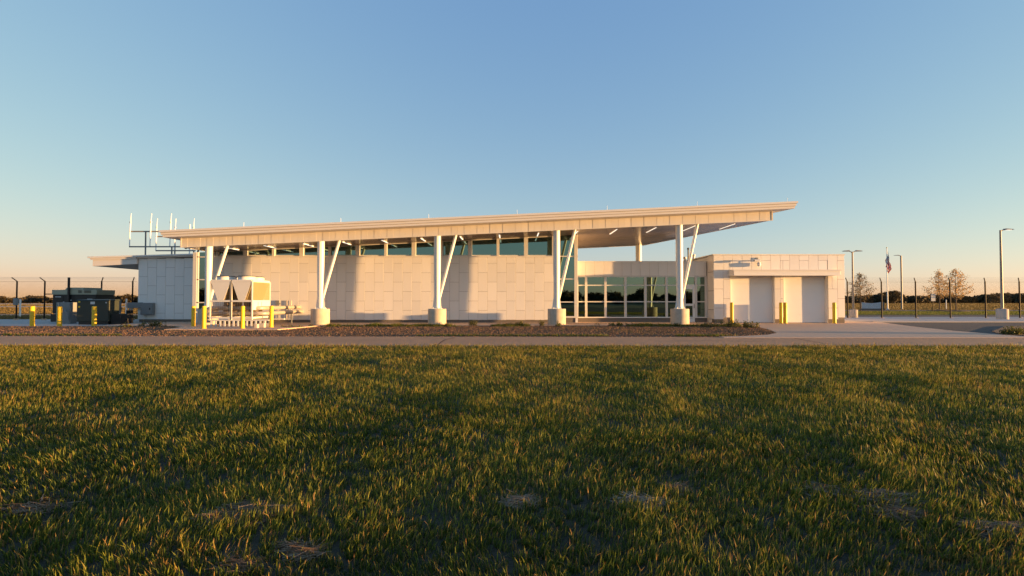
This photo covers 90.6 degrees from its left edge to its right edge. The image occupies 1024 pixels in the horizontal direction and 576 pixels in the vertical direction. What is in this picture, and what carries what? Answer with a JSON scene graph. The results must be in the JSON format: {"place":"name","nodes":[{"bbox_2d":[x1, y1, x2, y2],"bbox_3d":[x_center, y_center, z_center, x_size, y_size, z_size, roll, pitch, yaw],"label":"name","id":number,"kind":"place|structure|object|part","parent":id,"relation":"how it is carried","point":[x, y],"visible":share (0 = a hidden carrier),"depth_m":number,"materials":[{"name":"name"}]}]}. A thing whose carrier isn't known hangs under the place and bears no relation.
{"place":"outdoors","nodes":[
{"label":"outdoors","id":0,"kind":"place"},
{"bbox_2d":[0,306,124,306],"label":"taxiway","id":1,"kind":"structure","parent":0,"point":[35,306],"depth_m":131.19,"materials":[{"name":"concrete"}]},
{"bbox_2d":[0,314,136,315],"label":"service road","id":2,"kind":"structure","parent":0,"point":[35,314],"depth_m":56.14,"materials":[{"name":"grey asphalt"}]},
{"bbox_2d":[0,319,146,325],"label":"equipment pad","id":3,"kind":"object","parent":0,"point":[20,322],"depth_m":32.61,"materials":[{"name":"concrete"}]},
{"bbox_2d":[29,306,34,325],"bbox_3d":[-27.632,1.625,29.169,0.286,1.150,0.286,0,-1,0],"label":"bollard","id":4,"kind":"object","parent":3,"relation":"on","point":[32,317],"visible":0.92,"depth_m":29.09,"materials":[{"name":"yellow metal"}]},
{"bbox_2d":[57,306,62,325],"bbox_3d":[-26.067,1.625,29.169,0.286,1.150,0.286,0,-1,0],"label":"bollard","id":5,"kind":"object","parent":3,"relation":"on","point":[59,315],"visible":0.81,"depth_m":29.08,"materials":[{"name":"yellow metal"}]},
{"bbox_2d":[56,302,76,323],"bbox_3d":[-28.667,1.603,32.505,0.966,1.358,0.730,0,-1,0],"label":"conduit cabinet","id":6,"kind":"object","parent":3,"relation":"on","point":[69,313],"visible":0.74,"depth_m":32.37,"materials":[{"name":"grey metal"}]},
{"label":"door","id":7,"kind":"part","parent":6,"relation":"part of","materials":[{"name":"grey metal"}]},
{"bbox_2d":[0,277,137,319],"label":"chain link fence","id":8,"kind":"object","parent":3,"relation":"on","point":[44,284],"visible":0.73,"depth_m":38.52,"materials":[{"name":"metal"}]},
{"bbox_2d":[13,298,18,304],"bbox_3d":[-37.559,1.034,38.319,0.260,0.520,0.195,0,-1,0],"label":"junction box","id":9,"kind":"object","parent":8,"relation":"attached to","point":[15,301],"visible":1,"depth_m":38.24,"materials":[{"name":"grey metal"}]},
{"bbox_2d":[51,277,114,321],"bbox_3d":[-30.650,0.829,36.218,3.300,3.088,1.805,0,-1,0],"label":"generator","id":10,"kind":"object","parent":3,"relation":"on","point":[68,294],"visible":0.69,"depth_m":35.48,"materials":[{"name":"black metal"}]},
{"bbox_2d":[53,296,62,312],"bbox_3d":[-31.800,1.127,35.474,0.700,1.200,0.015,0,-1,0],"label":"access door","id":11,"kind":"structure","parent":10,"relation":"in","point":[55,298],"depth_m":35.47,"materials":[{"name":"black metal"}]},
{"bbox_2d":[64,296,73,301],"bbox_3d":[-31.040,1.127,35.474,0.700,1.200,0.015,0,-1,0],"label":"access door","id":12,"kind":"structure","parent":10,"relation":"in","point":[65,297],"depth_m":35.47,"materials":[{"name":"black metal"}]},
{"bbox_2d":[75,296,84,301],"bbox_3d":[-30.280,1.127,35.474,0.700,1.200,0.015,0,-1,0],"label":"access door","id":13,"kind":"structure","parent":10,"relation":"in","point":[76,297],"depth_m":35.47,"materials":[{"name":"black metal"}]},
{"bbox_2d":[86,296,95,298],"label":"access door","id":14,"kind":"structure","parent":10,"relation":"in","point":[87,297],"depth_m":35.47,"materials":[{"name":"black metal"}]},
{"bbox_2d":[91,306,96,325],"bbox_3d":[-24.065,1.625,29.169,0.286,1.150,0.286,0,-1,0],"label":"bollard","id":15,"kind":"object","parent":3,"relation":"on","point":[94,316],"visible":0.84,"depth_m":29.08,"materials":[{"name":"yellow metal"}]},
{"bbox_2d":[76,299,129,324],"bbox_3d":[-25.485,1.480,31.598,2.670,1.558,0.950,0,-1,0],"label":"transformer","id":16,"kind":"object","parent":3,"relation":"on","point":[107,311],"visible":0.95,"depth_m":31.17,"materials":[{"name":"black metal"}]},
{"bbox_2d":[77,301,92,320],"bbox_3d":[-26.265,1.426,31.164,0.930,1.230,0.019,0,-1,0],"label":"door","id":17,"kind":"structure","parent":16,"relation":"in","point":[85,310],"depth_m":31.15,"materials":[{"name":"metal"}]},
{"bbox_2d":[93,301,108,320],"bbox_3d":[-25.315,1.426,31.164,0.930,1.230,0.019,0,-1,0],"label":"door","id":18,"kind":"structure","parent":16,"relation":"in","point":[102,307],"depth_m":31.15,"materials":[{"name":"metal"}]},
{"bbox_2d":[119,299,122,313],"bbox_3d":[-26.929,1.555,34.422,0.713,1.548,0.300,0,-1,0],"label":"switchgear stand","id":19,"kind":"object","parent":3,"relation":"on","point":[120,302],"visible":0.18,"depth_m":34.39,"materials":[{"name":"black metal"}]},
{"bbox_2d":[126,310,132,322],"bbox_3d":[-25.087,1.875,33.206,0.260,0.848,0.315,0,-1,0],"label":"meter cabinet","id":20,"kind":"object","parent":3,"relation":"on","point":[130,312],"visible":0.57,"depth_m":33.12,"materials":[{"name":"black metal"}]},
{"bbox_2d":[0,325,773,336],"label":"planting bed","id":21,"kind":"object","parent":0,"point":[439,331],"visible":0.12,"depth_m":22.96,"materials":[{"name":"brown wood"}]},
{"bbox_2d":[117,322,131,326],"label":"weed","id":22,"kind":"object","parent":21,"relation":"on","point":[125,325],"visible":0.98,"depth_m":27.32,"materials":[{"name":"green plant"}]},
{"bbox_2d":[137,320,166,325],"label":"weed","id":23,"kind":"object","parent":21,"relation":"on","point":[154,324],"visible":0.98,"depth_m":28.04,"materials":[{"name":"green plant"}]},
{"bbox_2d":[280,325,302,326],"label":"weed","id":24,"kind":"object","parent":21,"relation":"on","point":[290,326],"visible":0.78,"depth_m":26.84,"materials":[{"name":"green plant"}]},
{"bbox_2d":[2,333,735,335],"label":"verge grass","id":25,"kind":"structure","parent":21,"relation":"on","point":[506,334],"depth_m":20.39,"materials":[{"name":"green plant"}]},
{"bbox_2d":[468,320,477,325],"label":"weed","id":26,"kind":"object","parent":21,"relation":"on","point":[471,322],"visible":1,"depth_m":28.62,"materials":[{"name":"green plant"}]},
{"bbox_2d":[325,322,742,326],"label":"fringe grass","id":27,"kind":"structure","parent":21,"relation":"on","point":[495,325],"depth_m":28.26,"materials":[{"name":"green plant"}]},
{"bbox_2d":[598,322,630,325],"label":"weed","id":28,"kind":"object","parent":21,"relation":"on","point":[617,324],"visible":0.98,"depth_m":28.50,"materials":[{"name":"green plant"}]},
{"bbox_2d":[696,322,714,326],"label":"weed","id":29,"kind":"object","parent":21,"relation":"on","point":[705,325],"visible":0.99,"depth_m":27.42,"materials":[{"name":"green plant"}]},
{"bbox_2d":[715,319,739,326],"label":"weed","id":30,"kind":"object","parent":21,"relation":"on","point":[730,324],"visible":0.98,"depth_m":27.42,"materials":[{"name":"green plant"}]},
{"bbox_2d":[742,321,759,327],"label":"weed","id":31,"kind":"object","parent":21,"relation":"on","point":[746,325],"visible":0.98,"depth_m":26.68,"materials":[{"name":"green plant"}]},
{"bbox_2d":[99,322,723,325],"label":"sidewalk","id":32,"kind":"structure","parent":0,"point":[413,323],"depth_m":31.29,"materials":[{"name":"concrete"}]},
{"bbox_2d":[87,201,844,324],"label":"airport building","id":33,"kind":"structure","parent":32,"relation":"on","point":[528,267],"depth_m":32.69,"materials":[{"name":"concrete"}]},
{"bbox_2d":[126,302,154,314],"bbox_3d":[-24.682,1.596,33.606,1.780,1.269,0.290,0,-1,0],"label":"electrical box","id":34,"kind":"object","parent":33,"relation":"attached to","point":[147,309],"visible":0.77,"depth_m":33.51,"materials":[{"name":"black metal"}]},
{"bbox_2d":[129,213,179,254],"bbox_3d":[-25.483,-3.663,36.144,3.721,3.310,0.215,0,-1,0],"label":"antenna rack","id":35,"kind":"object","parent":33,"relation":"on","point":[130,231],"visible":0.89,"depth_m":36.14,"materials":[{"name":"metal"}]},
{"bbox_2d":[155,219,195,253],"bbox_3d":[-26.029,-3.651,39.145,3.067,3.433,0.215,0,-1,0],"label":"antenna rack","id":36,"kind":"object","parent":33,"relation":"on","point":[174,250],"visible":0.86,"depth_m":39.14,"materials":[{"name":"metal"}]},
{"bbox_2d":[216,250,242,255],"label":"window","id":37,"kind":"structure","parent":33,"relation":"in","point":[238,252],"depth_m":32.87,"materials":[{"name":"glass"}]},
{"bbox_2d":[206,310,303,323],"bbox_3d":[-14.056,1.736,29.503,2.678,0.828,6.017,-1,-2,32],"label":"insulated pipe","id":38,"kind":"object","parent":33,"relation":"attached to","point":[262,313],"visible":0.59,"depth_m":27.66,"materials":[{"name":"metal"}]},
{"bbox_2d":[243,249,271,255],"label":"window","id":39,"kind":"structure","parent":33,"relation":"in","point":[260,252],"depth_m":32.87,"materials":[{"name":"glass"}]},
{"bbox_2d":[272,248,298,255],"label":"window","id":40,"kind":"structure","parent":33,"relation":"in","point":[282,251],"depth_m":32.87,"materials":[{"name":"glass"}]},
{"bbox_2d":[299,246,327,255],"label":"window","id":41,"kind":"structure","parent":33,"relation":"in","point":[303,251],"depth_m":32.87,"materials":[{"name":"glass"}]},
{"bbox_2d":[328,245,355,255],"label":"window","id":42,"kind":"structure","parent":33,"relation":"in","point":[347,250],"depth_m":32.88,"materials":[{"name":"glass"}]},
{"bbox_2d":[355,244,383,255],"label":"window","id":43,"kind":"structure","parent":33,"relation":"in","point":[369,249],"depth_m":32.88,"materials":[{"name":"glass"}]},
{"bbox_2d":[384,242,411,255],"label":"window","id":44,"kind":"structure","parent":33,"relation":"in","point":[391,249],"depth_m":32.88,"materials":[{"name":"glass"}]},
{"bbox_2d":[412,241,433,255],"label":"window","id":45,"kind":"structure","parent":33,"relation":"in","point":[418,248],"depth_m":32.88,"materials":[{"name":"glass"}]},
{"bbox_2d":[441,240,467,255],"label":"window","id":46,"kind":"structure","parent":33,"relation":"in","point":[461,246],"depth_m":32.88,"materials":[{"name":"glass"}]},
{"bbox_2d":[468,239,496,255],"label":"window","id":47,"kind":"structure","parent":33,"relation":"in","point":[478,247],"depth_m":32.88,"materials":[{"name":"glass"}]},
{"bbox_2d":[497,237,523,255],"bbox_3d":[-0.104,-2.678,32.866,1.782,1.217,0.220,0,-1,0],"label":"window","id":48,"kind":"structure","parent":33,"relation":"in","point":[505,246],"depth_m":32.88,"materials":[{"name":"glass"}]},
{"bbox_2d":[524,236,552,255],"bbox_3d":[1.815,-2.726,32.867,2.077,1.312,0.220,0,-1,0],"label":"window","id":49,"kind":"structure","parent":33,"relation":"in","point":[543,245],"depth_m":32.88,"materials":[{"name":"glass"}]},
{"bbox_2d":[578,276,584,316],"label":"window","id":50,"kind":"structure","parent":33,"relation":"in","point":[581,279],"depth_m":33.56,"materials":[{"name":"glass"}]},
{"bbox_2d":[585,276,603,316],"bbox_3d":[5.480,0.560,33.566,1.290,2.700,0.180,0,-1,0],"label":"window","id":51,"kind":"structure","parent":33,"relation":"in","point":[594,285],"depth_m":33.56,"materials":[{"name":"glass"}]},
{"bbox_2d":[604,276,623,316],"bbox_3d":[6.780,0.560,33.566,1.330,2.700,0.180,0,-1,0],"label":"window","id":52,"kind":"structure","parent":33,"relation":"in","point":[613,285],"depth_m":33.55,"materials":[{"name":"glass"}]},
{"bbox_2d":[624,276,643,316],"bbox_3d":[8.100,0.560,33.566,1.330,2.700,0.180,0,-1,0],"label":"window","id":53,"kind":"structure","parent":33,"relation":"in","point":[633,285],"depth_m":33.55,"materials":[{"name":"glass"}]},
{"bbox_2d":[644,276,664,316],"bbox_3d":[9.460,0.560,33.566,1.410,2.700,0.180,0,-1,0],"label":"window","id":54,"kind":"structure","parent":33,"relation":"in","point":[654,286],"depth_m":33.55,"materials":[{"name":"glass"}]},
{"bbox_2d":[665,276,683,316],"bbox_3d":[10.775,0.560,33.566,1.240,2.700,0.180,0,-1,0],"label":"window","id":55,"kind":"structure","parent":33,"relation":"in","point":[670,281],"depth_m":33.55,"materials":[{"name":"glass"}]},
{"bbox_2d":[684,276,694,321],"bbox_3d":[11.744,0.729,33.526,0.699,3.040,0.213,0,-1,0],"label":"door","id":56,"kind":"structure","parent":33,"relation":"in","point":[689,294],"depth_m":33.53,"materials":[{"name":"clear glass"}]},
{"bbox_2d":[694,276,707,316],"bbox_3d":[12.505,0.560,33.566,0.820,2.700,0.180,0,-1,0],"label":"window","id":57,"kind":"structure","parent":33,"relation":"in","point":[700,282],"depth_m":33.55,"materials":[{"name":"glass"}]},
{"bbox_2d":[730,276,774,322],"bbox_3d":[15.385,0.690,32.564,2.834,3.090,0.338,0,-1,0],"label":"garage door","id":58,"kind":"structure","parent":33,"relation":"in","point":[753,297],"depth_m":32.66,"materials":[{"name":"white metal"}]},
{"bbox_2d":[754,258,760,265],"bbox_3d":[15.604,-1.665,32.182,0.333,0.580,0.588,-1,-2,45],"label":"security camera","id":59,"kind":"object","parent":33,"relation":"attached to","point":[757,260],"visible":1,"depth_m":32.13,"materials":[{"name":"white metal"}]},
{"bbox_2d":[783,276,827,322],"bbox_3d":[18.780,0.690,32.564,2.824,3.090,0.338,0,-1,0],"label":"garage door","id":60,"kind":"structure","parent":33,"relation":"in","point":[806,297],"depth_m":32.65,"materials":[{"name":"white metal"}]},
{"bbox_2d":[0,342,1023,575],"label":"field","id":61,"kind":"structure","parent":0,"point":[844,558],"depth_m":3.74,"materials":[{"name":"green plant"}]},
{"bbox_2d":[0,494,78,519],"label":"dry grass clump","id":62,"kind":"object","parent":61,"relation":"on","point":[33,509],"visible":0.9,"depth_m":3.48,"materials":[{"name":"plant"}]},
{"bbox_2d":[172,494,285,530],"bbox_3d":[-1.862,1.529,3.434,0.588,0.142,0.607,-1,-2,22],"label":"dry grass clump","id":63,"kind":"object","parent":61,"relation":"on","point":[246,506],"visible":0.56,"depth_m":3.41,"materials":[{"name":"plant"}]},
{"bbox_2d":[205,547,270,575],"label":"dry grass clump","id":64,"kind":"object","parent":61,"relation":"on","point":[240,562],"visible":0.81,"depth_m":2.72,"materials":[{"name":"plant"}]},
{"bbox_2d":[250,499,298,524],"bbox_3d":[-1.611,1.528,3.413,0.342,0.115,0.384,0,-1,0],"label":"dry grass clump","id":65,"kind":"object","parent":61,"relation":"on","point":[274,505],"visible":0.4,"depth_m":3.40,"materials":[{"name":"plant"}]},
{"bbox_2d":[266,536,331,564],"bbox_3d":[-1.227,1.516,2.915,0.384,0.131,0.382,0,-1,-18],"label":"dry grass clump","id":66,"kind":"object","parent":61,"relation":"on","point":[292,547],"visible":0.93,"depth_m":2.89,"materials":[{"name":"plant"}]},
{"bbox_2d":[497,489,549,511],"bbox_3d":[0.055,1.523,3.619,0.392,0.125,0.399,-1,-2,36],"label":"dry grass clump","id":67,"kind":"object","parent":61,"relation":"on","point":[512,499],"visible":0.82,"depth_m":3.58,"materials":[{"name":"plant"}]},
{"bbox_2d":[605,486,682,511],"bbox_3d":[0.939,1.527,3.590,0.580,0.139,0.329,0,-1,17],"label":"dry grass clump","id":68,"kind":"object","parent":61,"relation":"on","point":[630,496],"visible":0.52,"depth_m":3.61,"materials":[{"name":"plant"}]},
{"bbox_2d":[660,481,693,497],"bbox_3d":[1.280,1.525,3.825,0.288,0.116,0.367,0,-1,0],"label":"dry grass clump","id":69,"kind":"object","parent":61,"relation":"on","point":[680,487],"visible":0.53,"depth_m":3.85,"materials":[{"name":"plant"}]},
{"bbox_2d":[790,480,936,506],"bbox_3d":[2.613,1.530,3.703,1.033,0.139,0.623,-1,-2,29],"label":"dry grass clump","id":70,"kind":"object","parent":61,"relation":"on","point":[878,493],"visible":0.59,"depth_m":3.69,"materials":[{"name":"plant"}]},
{"bbox_2d":[857,499,931,524],"bbox_3d":[2.626,1.527,3.420,0.506,0.114,0.348,0,-1,0],"label":"dry grass clump","id":71,"kind":"object","parent":61,"relation":"on","point":[896,508],"visible":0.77,"depth_m":3.40,"materials":[{"name":"plant"}]},
{"bbox_2d":[940,516,1023,542],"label":"dry grass clump","id":72,"kind":"object","parent":61,"relation":"on","point":[990,527],"visible":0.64,"depth_m":3.18,"materials":[{"name":"plant"}]},
{"bbox_2d":[0,336,1023,346],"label":"road","id":73,"kind":"structure","parent":0,"point":[264,340],"depth_m":18.23,"materials":[{"name":"grey asphalt"}]},
{"bbox_2d":[0,0,1023,297],"label":"sky","id":74,"kind":"structure","parent":0,"point":[896,125],"materials":[{"name":"blue"}]},
{"bbox_2d":[723,322,1023,337],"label":"apron","id":75,"kind":"object","parent":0,"point":[842,330],"visible":0.62,"depth_m":22.64,"materials":[{"name":"concrete"}]},
{"bbox_2d":[730,302,733,322],"bbox_3d":[13.748,1.557,31.671,0.260,1.310,0.260,0,-1,0],"label":"bollard","id":76,"kind":"object","parent":75,"relation":"on","point":[731,310],"visible":0.81,"depth_m":31.59,"materials":[{"name":"yellow metal"}]},
{"bbox_2d":[779,302,782,322],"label":"bollard","id":77,"kind":"object","parent":75,"relation":"on","point":[780,312],"visible":1,"depth_m":31.59,"materials":[{"name":"yellow metal"}]},
{"bbox_2d":[783,302,786,322],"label":"bollard","id":78,"kind":"object","parent":75,"relation":"on","point":[784,312],"visible":1,"depth_m":31.59,"materials":[{"name":"yellow metal"}]},
{"bbox_2d":[832,302,835,322],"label":"bollard","id":79,"kind":"object","parent":75,"relation":"on","point":[833,312],"visible":1,"depth_m":31.61,"materials":[{"name":"yellow metal"}]},
{"bbox_2d":[844,317,1023,321],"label":"walkway","id":80,"kind":"structure","parent":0,"point":[932,319],"depth_m":37.22,"materials":[{"name":"concrete"}]},
{"bbox_2d":[843,250,860,317],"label":"lamp post","id":81,"kind":"object","parent":80,"relation":"on","point":[853,311],"visible":0.84,"depth_m":41.56,"materials":[{"name":"metal"}]},
{"bbox_2d":[845,278,1023,317],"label":"chain link fence","id":82,"kind":"object","parent":80,"relation":"on","point":[949,296],"visible":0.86,"depth_m":40.32,"materials":[{"name":"metal"}]},
{"bbox_2d":[996,228,1013,318],"bbox_3d":[37.042,-0.993,38.036,1.280,6.964,0.720,0,-1,0],"label":"lamp post","id":83,"kind":"object","parent":80,"relation":"on","point":[1002,312],"visible":0.91,"depth_m":37.96,"materials":[{"name":"metal"}]},
{"bbox_2d":[845,303,1023,309],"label":"field grass","id":84,"kind":"structure","parent":0,"point":[973,306],"depth_m":125.66,"materials":[{"name":"plant"}]},
{"bbox_2d":[845,315,1023,316],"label":"parking lot","id":85,"kind":"structure","parent":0,"point":[932,315],"depth_m":45.63,"materials":[{"name":"grey asphalt"}]},
{"bbox_2d":[845,311,1023,314],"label":"lawn","id":86,"kind":"structure","parent":0,"point":[928,314],"depth_m":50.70,"materials":[{"name":"green plant"}]},
{"bbox_2d":[846,272,875,310],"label":"young tree","id":87,"kind":"object","parent":86,"relation":"on","point":[859,287],"visible":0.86,"depth_m":65.86,"materials":[{"name":"brown plant"}]},
{"bbox_2d":[923,269,954,309],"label":"young tree","id":88,"kind":"object","parent":86,"relation":"on","point":[938,281],"visible":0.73,"depth_m":68.06,"materials":[{"name":"brown plant"}]},
{"bbox_2d":[934,268,973,309],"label":"young tree","id":89,"kind":"object","parent":86,"relation":"on","point":[959,284],"visible":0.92,"depth_m":63.96,"materials":[{"name":"brown plant"}]},
{"bbox_2d":[845,310,1023,310],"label":"access road","id":90,"kind":"structure","parent":0,"point":[925,310],"depth_m":74.57,"materials":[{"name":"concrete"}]},
{"bbox_2d":[861,302,884,309],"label":"monument sign","id":91,"kind":"object","parent":90,"relation":"on","point":[873,306],"visible":0.83,"depth_m":75.94,"materials":[{"name":"white stone"}]},
{"bbox_2d":[883,322,1023,335],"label":"driveway","id":92,"kind":"structure","parent":0,"point":[983,327],"depth_m":29.31,"materials":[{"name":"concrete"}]},
{"bbox_2d":[992,326,1023,335],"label":"island","id":93,"kind":"structure","parent":92,"relation":"on","point":[998,332],"depth_m":23.99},
{"bbox_2d":[999,326,1023,334],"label":"weed","id":94,"kind":"object","parent":93,"relation":"on","point":[1009,330],"visible":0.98,"depth_m":21.17,"materials":[{"name":"green plant"}]},
{"label":"ground","id":95,"kind":"structure","parent":0,"visible":0},
{"bbox_2d":[19,299,20,316],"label":"marker post","id":96,"kind":"object","parent":95,"relation":"on","point":[20,308],"visible":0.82,"depth_m":46.95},
{"bbox_2d":[0,303,137,318],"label":"field grass","id":97,"kind":"structure","parent":95,"relation":"on","point":[26,310],"depth_m":72.32,"materials":[{"name":"plant"}]},
{"bbox_2d":[0,294,137,302],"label":"wood","id":98,"kind":"object","parent":95,"relation":"on","point":[40,299],"visible":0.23,"depth_m":286.30,"materials":[{"name":"green plant"}]},
{"bbox_2d":[164,325,320,330],"bbox_3d":[-14.799,2.148,26.405,8.195,0.210,3.800,0,-1,0],"label":"chiller pad","id":99,"kind":"object","parent":95,"relation":"on","point":[217,327],"visible":0.52,"depth_m":26.09,"materials":[{"name":"concrete"}]},
{"bbox_2d":[191,306,195,325],"bbox_3d":[-17.162,1.534,27.270,0.246,1.120,0.246,0,-1,0],"label":"bollard","id":100,"kind":"object","parent":99,"relation":"on","point":[193,312],"visible":0.99,"depth_m":27.19,"materials":[{"name":"yellow metal"}]},
{"bbox_2d":[201,306,205,328],"bbox_3d":[-15.312,1.452,25.172,0.246,1.120,0.246,0,-1,0],"label":"bollard","id":101,"kind":"object","parent":99,"relation":"on","point":[203,317],"visible":1,"depth_m":25.09,"materials":[{"name":"yellow metal"}]},
{"bbox_2d":[240,306,244,327],"bbox_3d":[-13.446,1.454,25.272,0.246,1.120,0.246,0,-1,0],"label":"bollard","id":102,"kind":"object","parent":99,"relation":"on","point":[242,317],"visible":1,"depth_m":25.20,"materials":[{"name":"yellow metal"}]},
{"bbox_2d":[209,276,284,325],"bbox_3d":[-14.710,0.721,28.266,3.220,2.731,2.020,0,-1,0],"label":"chiller","id":103,"kind":"object","parent":99,"relation":"on","point":[252,292],"visible":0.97,"depth_m":27.29,"materials":[{"name":"white metal"}]},
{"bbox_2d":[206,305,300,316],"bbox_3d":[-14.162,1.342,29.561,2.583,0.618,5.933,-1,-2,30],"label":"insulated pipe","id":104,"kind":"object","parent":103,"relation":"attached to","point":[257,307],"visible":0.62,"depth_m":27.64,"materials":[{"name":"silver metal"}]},
{"bbox_2d":[259,323,265,327],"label":"concrete block","id":105,"kind":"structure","parent":99,"relation":"on","point":[262,325],"depth_m":26.01,"materials":[{"name":"white concrete"}]},
{"bbox_2d":[269,306,273,326],"bbox_3d":[-12.530,1.481,26.372,0.246,1.120,0.246,0,-1,0],"label":"bollard","id":106,"kind":"object","parent":99,"relation":"on","point":[271,312],"visible":0.94,"depth_m":26.30,"materials":[{"name":"yellow metal"}]},
{"bbox_2d":[886,247,887,309],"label":"flagpole","id":107,"kind":"object","parent":95,"relation":"on","point":[887,280],"visible":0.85,"depth_m":83.98,"materials":[{"name":"silver metal"}]},
{"bbox_2d":[885,255,891,272],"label":"flag","id":108,"kind":"object","parent":107,"relation":"hanging from","point":[888,266],"visible":1,"depth_m":84.02,"materials":[{"name":"fabric"}]},
{"bbox_2d":[886,290,900,303],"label":"round tree","id":109,"kind":"object","parent":95,"relation":"on","point":[897,296],"visible":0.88,"depth_m":239.07,"materials":[{"name":"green plant"}]},
{"bbox_2d":[894,255,902,308],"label":"lamp post","id":110,"kind":"object","parent":95,"relation":"on","point":[901,280],"visible":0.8,"depth_m":83.97,"materials":[{"name":"grey metal"}]},
{"bbox_2d":[844,291,1023,302],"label":"wood","id":111,"kind":"object","parent":95,"relation":"on","point":[995,297],"visible":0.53,"depth_m":291.64,"materials":[{"name":"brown plant"}]}
]}

